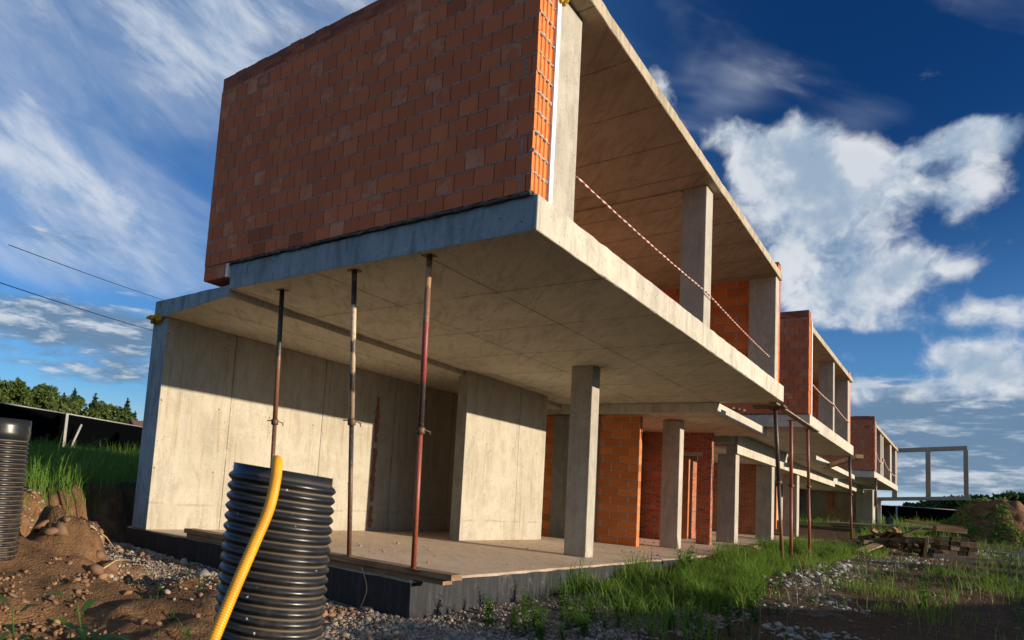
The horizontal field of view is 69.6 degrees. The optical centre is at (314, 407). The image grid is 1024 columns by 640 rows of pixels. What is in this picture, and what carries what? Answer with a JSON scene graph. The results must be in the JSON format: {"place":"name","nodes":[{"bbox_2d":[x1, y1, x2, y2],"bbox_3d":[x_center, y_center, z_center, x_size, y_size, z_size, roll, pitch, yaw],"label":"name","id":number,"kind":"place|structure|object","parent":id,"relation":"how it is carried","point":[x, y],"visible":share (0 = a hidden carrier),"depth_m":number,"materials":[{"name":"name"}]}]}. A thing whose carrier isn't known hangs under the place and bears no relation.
{"place":"outdoors","nodes":[
{"label":"outdoors","id":0,"kind":"place"},
{"bbox_2d":[0,445,1023,639],"bbox_3d":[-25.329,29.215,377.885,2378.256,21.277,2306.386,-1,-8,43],"label":"ground","id":1,"kind":"structure","parent":0,"point":[80,545],"depth_m":9.97,"materials":[{"name":"soil"}]},
{"bbox_2d":[0,377,7,401],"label":"broadleaf tree","id":2,"kind":"object","parent":1,"relation":"on","point":[3,395],"visible":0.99,"depth_m":101.04,"materials":[{"name":"green plant"}]},
{"bbox_2d":[0,417,31,560],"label":"corrugated pipe","id":3,"kind":"object","parent":1,"relation":"on","point":[15,435],"visible":0.91,"depth_m":8.43,"materials":[{"name":"black plastic"}]},
{"bbox_2d":[0,378,31,405],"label":"broadleaf tree","id":4,"kind":"object","parent":1,"relation":"on","point":[20,392],"visible":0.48,"depth_m":107.88,"materials":[{"name":"green plant"}]},
{"bbox_2d":[0,594,47,639],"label":"weed","id":5,"kind":"object","parent":1,"relation":"on","point":[10,627],"visible":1,"depth_m":3.33,"materials":[{"name":"green plant"}]},
{"bbox_2d":[30,382,62,401],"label":"broadleaf tree","id":6,"kind":"object","parent":1,"relation":"on","point":[38,387],"visible":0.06,"depth_m":135.60,"materials":[{"name":"green plant"}]},
{"bbox_2d":[24,388,70,412],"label":"broadleaf tree","id":7,"kind":"object","parent":1,"relation":"on","point":[42,399],"visible":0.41,"depth_m":116.32,"materials":[{"name":"green plant"}]},
{"bbox_2d":[54,395,82,414],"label":"broadleaf tree","id":8,"kind":"object","parent":1,"relation":"on","point":[69,402],"visible":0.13,"depth_m":127.06,"materials":[{"name":"green plant"}]},
{"bbox_2d":[0,402,142,452],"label":"netting fence","id":9,"kind":"object","parent":1,"relation":"on","point":[54,423],"visible":0.31,"depth_m":35.46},
{"bbox_2d":[71,387,78,414],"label":"spruce tree","id":10,"kind":"object","parent":1,"relation":"on","point":[74,397],"visible":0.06,"depth_m":130.89,"materials":[{"name":"green plant"}]},
{"bbox_2d":[0,282,152,330],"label":"overhead wire","id":11,"kind":"object","parent":1,"relation":"on","point":[68,305],"visible":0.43,"depth_m":36.45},
{"bbox_2d":[33,591,125,639],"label":"weed","id":12,"kind":"object","parent":1,"relation":"on","point":[83,634],"visible":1,"depth_m":3.25,"materials":[{"name":"green plant"}]},
{"bbox_2d":[22,432,139,515],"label":"meadow grass","id":13,"kind":"structure","parent":1,"relation":"on","point":[86,465],"depth_m":15.74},
{"bbox_2d":[8,244,162,299],"bbox_3d":[-12.416,-8.656,53.518,0.038,7.739,44.514,4,-6,3],"label":"overhead wire","id":14,"kind":"object","parent":1,"relation":"on","point":[78,270],"visible":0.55,"depth_m":38.39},
{"bbox_2d":[70,395,105,418],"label":"broadleaf tree","id":15,"kind":"object","parent":1,"relation":"on","point":[89,412],"visible":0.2,"depth_m":134.47,"materials":[{"name":"green plant"}]},
{"bbox_2d":[52,618,129,639],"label":"weed","id":16,"kind":"object","parent":1,"relation":"on","point":[84,628],"visible":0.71,"depth_m":3.38,"materials":[{"name":"green plant"}]},
{"bbox_2d":[90,393,98,410],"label":"spruce tree","id":17,"kind":"object","parent":1,"relation":"on","point":[94,400],"visible":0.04,"depth_m":138.35,"materials":[{"name":"green plant"}]},
{"bbox_2d":[8,571,204,639],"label":"sparse grass","id":18,"kind":"structure","parent":1,"relation":"on","point":[147,605],"depth_m":7.34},
{"bbox_2d":[100,403,133,423],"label":"broadleaf tree","id":19,"kind":"object","parent":1,"relation":"on","point":[111,411],"visible":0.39,"depth_m":141.36,"materials":[{"name":"green plant"}]},
{"bbox_2d":[120,398,131,418],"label":"spruce tree","id":20,"kind":"object","parent":1,"relation":"on","point":[127,408],"visible":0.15,"depth_m":142.96,"materials":[{"name":"green plant"}]},
{"bbox_2d":[128,420,142,426],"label":"gabled house","id":21,"kind":"structure","parent":1,"relation":"on","point":[135,422],"depth_m":110.88,"materials":[{"name":"tile"}]},
{"bbox_2d":[6,491,334,625],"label":"earth clods","id":22,"kind":"object","parent":1,"relation":"on","point":[58,528],"visible":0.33,"depth_m":9.23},
{"bbox_2d":[0,503,404,639],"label":"soil clods","id":23,"kind":"object","parent":1,"relation":"on","point":[83,579],"visible":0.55,"depth_m":7.97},
{"bbox_2d":[23,515,481,639],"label":"pebbles","id":24,"kind":"object","parent":1,"relation":"on","point":[183,561],"visible":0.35,"depth_m":8.51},
{"bbox_2d":[214,462,335,639],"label":"corrugated pipe","id":25,"kind":"object","parent":1,"relation":"on","point":[282,592],"visible":0.87,"depth_m":3.67,"materials":[{"name":"black plastic"}]},
{"bbox_2d":[207,455,282,639],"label":"corrugated hose","id":26,"kind":"object","parent":25,"relation":"hanging from","point":[237,583],"visible":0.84,"depth_m":3.38,"materials":[{"name":"yellow plastic"}]},
{"bbox_2d":[24,488,759,639],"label":"pebbles","id":27,"kind":"object","parent":1,"relation":"on","point":[385,626],"visible":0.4,"depth_m":8.71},
{"bbox_2d":[125,0,783,618],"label":"unfinished house","id":28,"kind":"structure","parent":1,"relation":"on","point":[593,362],"depth_m":12.55,"materials":[{"name":"concrete"}]},
{"bbox_2d":[186,533,451,584],"bbox_3d":[-0.234,2.157,10.227,5.000,0.074,0.220,-1,-8,42],"label":"plank","id":29,"kind":"object","parent":28,"relation":"on","point":[375,570],"visible":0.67,"depth_m":9.15,"materials":[{"name":"brown wood"}]},
{"bbox_2d":[184,528,461,580],"bbox_3d":[-0.208,2.079,10.182,5.200,0.073,0.250,-1,-8,42],"label":"plank","id":30,"kind":"object","parent":29,"relation":"on","point":[422,571],"visible":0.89,"depth_m":9.09,"materials":[{"name":"brown wood"}]},
{"bbox_2d":[267,288,287,467],"bbox_3d":[-0.609,0.107,10.832,0.165,3.900,0.320,-1,-8,43],"label":"steel prop","id":31,"kind":"object","parent":30,"relation":"on","point":[274,422],"visible":0.84,"depth_m":10.85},
{"bbox_2d":[342,269,360,556],"bbox_3d":[0.513,0.073,9.605,0.165,3.900,0.500,-1,-8,43],"label":"steel prop","id":32,"kind":"object","parent":30,"relation":"on","point":[352,421],"visible":1,"depth_m":9.58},
{"bbox_2d":[405,253,437,569],"bbox_3d":[1.331,0.049,8.727,0.270,3.900,0.425,-1,-8,43],"label":"steel prop","id":33,"kind":"object","parent":30,"relation":"on","point":[420,430],"visible":1,"depth_m":8.70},
{"bbox_2d":[331,531,710,568],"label":"floor crumbs","id":34,"kind":"object","parent":28,"relation":"on","point":[397,543],"visible":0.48,"depth_m":16.55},
{"bbox_2d":[576,176,769,356],"bbox_3d":[7.106,-2.036,12.749,0.058,0.178,11.390,-1,-8,43],"label":"warning tape","id":35,"kind":"object","parent":28,"relation":"attached to","point":[630,226],"visible":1,"depth_m":10.84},
{"bbox_2d":[478,592,495,624],"bbox_3d":[2.165,2.558,8.775,0.274,0.429,0.232,3,-6,13],"label":"weed","id":36,"kind":"object","parent":1,"relation":"on","point":[488,604],"visible":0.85,"depth_m":8.77,"materials":[{"name":"green plant"}]},
{"bbox_2d":[516,595,529,618],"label":"weed","id":37,"kind":"object","parent":1,"relation":"on","point":[522,610],"visible":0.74,"depth_m":9.15,"materials":[{"name":"green plant"}]},
{"bbox_2d":[518,607,532,636],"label":"weed","id":38,"kind":"object","parent":1,"relation":"on","point":[526,623],"visible":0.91,"depth_m":8.21,"materials":[{"name":"green plant"}]},
{"bbox_2d":[519,585,534,612],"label":"weed","id":39,"kind":"object","parent":1,"relation":"on","point":[527,606],"visible":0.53,"depth_m":9.57,"materials":[{"name":"green plant"}]},
{"bbox_2d":[532,620,542,637],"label":"weed","id":40,"kind":"object","parent":1,"relation":"on","point":[537,631],"visible":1,"depth_m":8.08,"materials":[{"name":"green plant"}]},
{"bbox_2d":[529,595,553,631],"bbox_3d":[2.700,2.513,8.373,0.324,0.481,0.303,3,-6,18],"label":"weed","id":41,"kind":"object","parent":1,"relation":"on","point":[539,616],"visible":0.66,"depth_m":8.39,"materials":[{"name":"green plant"}]},
{"bbox_2d":[555,620,567,639],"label":"weed","id":42,"kind":"object","parent":1,"relation":"on","point":[560,632],"visible":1,"depth_m":7.88,"materials":[{"name":"green plant"}]},
{"bbox_2d":[553,574,576,608],"bbox_3d":[3.635,2.728,10.236,0.381,0.566,0.357,2,-7,26],"label":"weed","id":43,"kind":"object","parent":1,"relation":"on","point":[561,598],"visible":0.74,"depth_m":10.26,"materials":[{"name":"green plant"}]},
{"bbox_2d":[561,603,575,629],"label":"weed","id":44,"kind":"object","parent":1,"relation":"on","point":[567,624],"visible":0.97,"depth_m":8.77,"materials":[{"name":"green plant"}]},
{"bbox_2d":[565,591,582,620],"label":"weed","id":45,"kind":"object","parent":1,"relation":"on","point":[573,605],"visible":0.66,"depth_m":9.37,"materials":[{"name":"green plant"}]},
{"bbox_2d":[574,607,595,636],"bbox_3d":[3.257,2.588,8.428,0.253,0.402,0.271,8,-7,-32],"label":"weed","id":46,"kind":"object","parent":1,"relation":"on","point":[582,628],"visible":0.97,"depth_m":8.40,"materials":[{"name":"green plant"}]},
{"bbox_2d":[580,589,600,619],"bbox_3d":[3.748,2.713,9.504,0.271,0.429,0.289,7,-6,-23],"label":"weed","id":47,"kind":"object","parent":1,"relation":"on","point":[592,609],"visible":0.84,"depth_m":9.51,"materials":[{"name":"green plant"}]},
{"bbox_2d":[612,594,626,618],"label":"weed","id":48,"kind":"object","parent":1,"relation":"on","point":[618,605],"visible":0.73,"depth_m":9.78,"materials":[{"name":"green plant"}]},
{"bbox_2d":[625,588,638,615],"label":"weed","id":49,"kind":"object","parent":1,"relation":"on","point":[632,604],"visible":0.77,"depth_m":10.17,"materials":[{"name":"green plant"}]},
{"bbox_2d":[659,575,676,605],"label":"weed","id":50,"kind":"object","parent":1,"relation":"on","point":[668,590],"visible":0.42,"depth_m":11.27,"materials":[{"name":"green plant"}]},
{"bbox_2d":[671,540,698,572],"bbox_3d":[8.282,3.396,15.591,0.614,0.911,0.574,0,-7,36],"label":"weed","id":51,"kind":"object","parent":1,"relation":"on","point":[688,559],"visible":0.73,"depth_m":15.53,"materials":[{"name":"green plant"}]},
{"bbox_2d":[681,588,697,622],"bbox_3d":[5.331,2.850,10.003,0.316,0.502,0.338,-1,-8,43],"label":"weed","id":52,"kind":"object","parent":1,"relation":"on","point":[690,613],"visible":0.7,"depth_m":9.98,"materials":[{"name":"green plant"}]},
{"bbox_2d":[547,530,865,613],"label":"grass","id":53,"kind":"structure","parent":1,"relation":"on","point":[767,558],"depth_m":13.59,"materials":[{"name":"plant"}]},
{"bbox_2d":[721,595,732,614],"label":"weed","id":54,"kind":"object","parent":1,"relation":"on","point":[726,605],"visible":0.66,"depth_m":11.05,"materials":[{"name":"green plant"}]},
{"bbox_2d":[719,607,737,636],"bbox_3d":[5.476,2.850,9.259,0.222,0.412,0.262,4,-6,10],"label":"weed","id":55,"kind":"object","parent":1,"relation":"on","point":[728,621],"visible":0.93,"depth_m":9.26,"materials":[{"name":"green plant"}]},
{"bbox_2d":[730,596,747,618],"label":"weed","id":56,"kind":"object","parent":1,"relation":"on","point":[739,611],"visible":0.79,"depth_m":10.61,"materials":[{"name":"green plant"}]},
{"bbox_2d":[746,597,762,622],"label":"weed","id":57,"kind":"object","parent":1,"relation":"on","point":[752,608],"visible":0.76,"depth_m":10.52,"materials":[{"name":"green plant"}]},
{"bbox_2d":[752,583,762,604],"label":"weed","id":58,"kind":"object","parent":1,"relation":"on","point":[757,597],"visible":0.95,"depth_m":12.12,"materials":[{"name":"green plant"}]},
{"bbox_2d":[681,310,854,550],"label":"unfinished house","id":59,"kind":"structure","parent":1,"relation":"on","point":[744,504],"depth_m":26.47,"materials":[{"name":"concrete"}]},
{"bbox_2d":[812,384,848,422],"bbox_3d":[19.417,-0.046,26.211,0.055,0.200,9.401,-1,-8,43],"label":"warning tape","id":60,"kind":"object","parent":59,"relation":"attached to","point":[830,402],"visible":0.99,"depth_m":25.72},
{"bbox_2d":[821,454,862,468],"bbox_3d":[24.253,2.538,32.271,0.250,0.160,5.500,2,-8,23],"label":"plank","id":61,"kind":"object","parent":59,"relation":"on","point":[844,461],"visible":0.8,"depth_m":31.66,"materials":[{"name":"brown wood"}]},
{"bbox_2d":[770,409,783,557],"bbox_3d":[12.444,2.187,18.760,0.220,4.137,1.470,-1,-8,43],"label":"steel prop","id":62,"kind":"object","parent":1,"relation":"on","point":[778,482],"visible":0.91,"depth_m":18.69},
{"bbox_2d":[752,404,786,408],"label":"plank","id":63,"kind":"object","parent":62,"relation":"on","point":[782,406],"visible":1,"depth_m":18.27,"materials":[{"name":"brown wood"}]},
{"bbox_2d":[769,402,819,431],"bbox_3d":[13.942,0.340,20.213,0.170,0.040,6.900,-1,-8,43],"label":"plank","id":64,"kind":"object","parent":62,"relation":"on","point":[787,412],"visible":1,"depth_m":19.88,"materials":[{"name":"grey wood"}]},
{"bbox_2d":[773,564,785,588],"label":"weed","id":65,"kind":"object","parent":1,"relation":"on","point":[780,583],"visible":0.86,"depth_m":14.46,"materials":[{"name":"green plant"}]},
{"bbox_2d":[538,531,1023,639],"bbox_3d":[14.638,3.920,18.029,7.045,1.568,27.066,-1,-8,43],"label":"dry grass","id":66,"kind":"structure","parent":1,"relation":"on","point":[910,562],"depth_m":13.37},
{"bbox_2d":[549,552,1023,639],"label":"path clods","id":67,"kind":"object","parent":1,"relation":"on","point":[888,629],"visible":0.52,"depth_m":12.40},
{"bbox_2d":[787,420,794,557],"bbox_3d":[13.746,2.432,20.191,0.200,4.098,0.450,-1,-8,43],"label":"steel prop","id":68,"kind":"object","parent":1,"relation":"on","point":[790,485],"visible":0.88,"depth_m":20.17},
{"bbox_2d":[806,429,811,555],"bbox_3d":[15.502,2.711,21.958,0.220,4.004,0.940,-1,-8,43],"label":"steel prop","id":69,"kind":"object","parent":1,"relation":"on","point":[808,486],"visible":0.89,"depth_m":21.92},
{"bbox_2d":[762,562,861,588],"bbox_3d":[12.612,4.206,17.739,1.525,0.429,8.098,-1,-8,43],"label":"rubble","id":70,"kind":"object","parent":1,"relation":"on","point":[806,575],"visible":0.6,"depth_m":16.88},
{"bbox_2d":[774,416,897,524],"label":"unfinished house","id":71,"kind":"structure","parent":1,"relation":"on","point":[869,439],"depth_m":51.77,"materials":[{"name":"concrete"}]},
{"bbox_2d":[820,540,864,549],"bbox_3d":[20.371,5.363,27.037,1.500,0.280,0.300,3,-6,20],"label":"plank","id":72,"kind":"object","parent":1,"relation":"on","point":[857,545],"visible":0.27,"depth_m":26.82,"materials":[{"name":"brown wood"}]},
{"bbox_2d":[860,539,888,545],"bbox_3d":[21.359,5.179,26.683,0.950,0.158,0.185,5,-4,2],"label":"timber offcut","id":73,"kind":"object","parent":72,"relation":"on","point":[868,542],"visible":0.77,"depth_m":26.60,"materials":[{"name":"brown wood"}]},
{"bbox_2d":[866,537,888,544],"bbox_3d":[21.404,5.094,26.682,0.765,0.133,0.172,-18,-4,25],"label":"timber offcut","id":74,"kind":"object","parent":73,"relation":"on","point":[882,539],"visible":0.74,"depth_m":26.57,"materials":[{"name":"brown wood"}]},
{"bbox_2d":[887,539,902,548],"bbox_3d":[21.810,5.131,26.317,0.128,0.133,0.631,12,15,-2],"label":"timber offcut","id":75,"kind":"object","parent":73,"relation":"on","point":[892,542],"visible":0.99,"depth_m":26.20,"materials":[{"name":"brown wood"}]},
{"bbox_2d":[893,540,922,543],"bbox_3d":[22.186,5.036,26.158,0.838,0.097,0.164,-6,2,31],"label":"timber offcut","id":76,"kind":"object","parent":75,"relation":"on","point":[910,542],"visible":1,"depth_m":26.08,"materials":[{"name":"brown wood"}]},
{"bbox_2d":[854,543,882,552],"bbox_3d":[20.706,5.263,26.147,1.300,0.050,0.320,-8,8,-25],"label":"plank","id":77,"kind":"object","parent":1,"relation":"on","point":[872,545],"visible":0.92,"depth_m":26.18,"materials":[{"name":"brown wood"}]},
{"bbox_2d":[831,525,909,530],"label":"plank","id":78,"kind":"object","parent":1,"relation":"on","point":[861,527],"visible":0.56,"depth_m":41.53,"materials":[{"name":"brown wood"}]},
{"bbox_2d":[829,523,932,529],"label":"plank","id":79,"kind":"object","parent":78,"relation":"on","point":[878,526],"visible":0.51,"depth_m":40.78,"materials":[{"name":"brown wood"}]},
{"bbox_2d":[823,521,932,527],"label":"plank","id":80,"kind":"object","parent":79,"relation":"on","point":[875,524],"visible":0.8,"depth_m":40.51,"materials":[{"name":"brown wood"}]},
{"bbox_2d":[874,478,877,527],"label":"steel prop","id":81,"kind":"object","parent":1,"relation":"on","point":[875,505],"visible":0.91,"depth_m":42.55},
{"bbox_2d":[754,545,1016,639],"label":"crushed rock","id":82,"kind":"object","parent":1,"relation":"on","point":[798,636],"visible":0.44,"depth_m":13.08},
{"bbox_2d":[899,502,920,506],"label":"shrub","id":83,"kind":"object","parent":1,"relation":"on","point":[912,504],"visible":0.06,"depth_m":79.17,"materials":[{"name":"green plant"}]},
{"bbox_2d":[881,505,959,522],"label":"netting fence","id":84,"kind":"object","parent":1,"relation":"on","point":[938,515],"visible":0.23,"depth_m":74.79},
{"bbox_2d":[913,578,931,604],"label":"weed","id":85,"kind":"object","parent":1,"relation":"on","point":[921,592],"visible":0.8,"depth_m":13.18,"materials":[{"name":"green plant"}]},
{"bbox_2d":[877,446,969,522],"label":"concrete frame","id":86,"kind":"object","parent":1,"relation":"on","point":[928,451],"visible":0.56,"depth_m":56.27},
{"bbox_2d":[923,536,928,557],"bbox_3d":[22.435,5.195,25.679,0.090,0.950,0.060,4,9,30],"label":"stake","id":87,"kind":"object","parent":1,"relation":"on","point":[926,546],"visible":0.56,"depth_m":25.65,"materials":[{"name":"brown wood"}]},
{"bbox_2d":[922,570,932,589],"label":"weed","id":88,"kind":"object","parent":1,"relation":"on","point":[926,577],"visible":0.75,"depth_m":15.70,"materials":[{"name":"green plant"}]},
{"bbox_2d":[933,565,943,581],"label":"weed","id":89,"kind":"object","parent":1,"relation":"on","point":[938,575],"visible":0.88,"depth_m":17.17,"materials":[{"name":"green plant"}]},
{"bbox_2d":[916,496,966,509],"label":"shrub","id":90,"kind":"object","parent":1,"relation":"on","point":[941,504],"visible":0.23,"depth_m":76.72,"materials":[{"name":"green plant"}]},
{"bbox_2d":[946,565,960,586],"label":"weed","id":91,"kind":"object","parent":1,"relation":"on","point":[956,579],"visible":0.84,"depth_m":16.53,"materials":[{"name":"green plant"}]},
{"bbox_2d":[942,494,993,508],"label":"shrub","id":92,"kind":"object","parent":1,"relation":"on","point":[976,496],"visible":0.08,"depth_m":76.65,"materials":[{"name":"green plant"}]},
{"bbox_2d":[931,553,1007,565],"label":"beam","id":93,"kind":"structure","parent":1,"relation":"on","point":[951,558],"depth_m":24.93,"materials":[{"name":"brown wood"}]},
{"bbox_2d":[925,497,1023,546],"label":"earth mound","id":94,"kind":"object","parent":1,"relation":"on","point":[997,519],"visible":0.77,"depth_m":38.78,"materials":[{"name":"soil"}]},
{"bbox_2d":[979,491,1023,504],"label":"shrub","id":95,"kind":"object","parent":1,"relation":"on","point":[1011,496],"visible":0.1,"depth_m":73.14,"materials":[{"name":"green plant"}]},
{"bbox_2d":[1010,582,1023,602],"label":"weed","id":96,"kind":"object","parent":1,"relation":"on","point":[1019,593],"visible":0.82,"depth_m":14.56,"materials":[{"name":"green plant"}]},
{"bbox_3d":[23.178,5.833,30.193,0.700,0.200,0.350,8,-7,-26],"label":"timber block","id":97,"kind":"object","parent":1,"relation":"on","visible":0},
{"bbox_2d":[848,457,852,539],"bbox_3d":[22.947,3.919,29.962,0.240,3.541,0.990,-1,-8,43],"label":"steel prop","id":98,"kind":"object","parent":97,"relation":"on","point":[850,494],"visible":0.91,"depth_m":29.93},
{"bbox_2d":[0,0,1023,505],"label":"sky","id":99,"kind":"structure","parent":0,"point":[873,149],"materials":[{"name":"blue"}]},
{"bbox_2d":[560,536,1023,639],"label":"tufted grass","id":100,"kind":"structure","parent":0,"point":[989,582],"depth_m":14.51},
{"bbox_2d":[799,509,962,546],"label":"rough grass","id":101,"kind":"structure","parent":0,"point":[913,534],"depth_m":41.01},
{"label":"timber offcut","id":102,"kind":"object","parent":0,"visible":0},
{"bbox_2d":[952,550,965,555],"bbox_3d":[23.637,5.361,25.756,0.235,0.145,1.000,2,-7,27],"label":"timber offcut","id":103,"kind":"object","parent":102,"relation":"on","point":[961,553],"visible":0.51,"depth_m":25.32,"materials":[{"name":"brown wood"}]},
{"bbox_2d":[956,546,967,550],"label":"timber offcut","id":104,"kind":"object","parent":103,"relation":"on","point":[962,548],"visible":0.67,"depth_m":25.29,"materials":[{"name":"brown wood"}]},
{"bbox_2d":[959,542,968,546],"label":"timber offcut","id":105,"kind":"object","parent":104,"relation":"on","point":[962,544],"visible":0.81,"depth_m":25.23,"materials":[{"name":"brown wood"}]},
{"bbox_2d":[959,537,968,541],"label":"timber offcut","id":106,"kind":"object","parent":105,"relation":"on","point":[964,539],"visible":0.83,"depth_m":25.31,"materials":[{"name":"brown wood"}]},
{"bbox_2d":[933,526,966,533],"bbox_3d":[23.790,4.597,26.211,0.900,0.180,0.340,3,-6,24],"label":"plank","id":107,"kind":"object","parent":106,"relation":"on","point":[949,529],"visible":1,"depth_m":26.08,"materials":[{"name":"brown wood"}]},
{"bbox_2d":[903,519,962,528],"bbox_3d":[23.398,4.434,26.490,1.700,0.100,0.240,6,-5,27],"label":"plank","id":108,"kind":"object","parent":107,"relation":"on","point":[925,523],"visible":1,"depth_m":26.44,"materials":[{"name":"brown wood"}]},
{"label":"timber offcut","id":109,"kind":"object","parent":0,"visible":0},
{"bbox_2d":[931,544,947,549],"bbox_3d":[23.171,5.176,25.954,0.235,0.145,1.000,2,-7,26],"label":"timber offcut","id":110,"kind":"object","parent":109,"relation":"on","point":[938,546],"visible":0.8,"depth_m":25.62,"materials":[{"name":"brown wood"}]},
{"bbox_2d":[935,540,947,544],"bbox_3d":[23.229,5.018,25.994,0.235,0.145,1.000,2,-7,28],"label":"timber offcut","id":111,"kind":"object","parent":110,"relation":"on","point":[941,542],"visible":0.8,"depth_m":25.60,"materials":[{"name":"brown wood"}]},
{"bbox_2d":[933,535,948,540],"bbox_3d":[23.260,4.854,25.979,0.235,0.145,1.000,1,-7,30],"label":"timber offcut","id":112,"kind":"object","parent":111,"relation":"on","point":[940,537],"visible":0.94,"depth_m":25.62,"materials":[{"name":"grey wood"}]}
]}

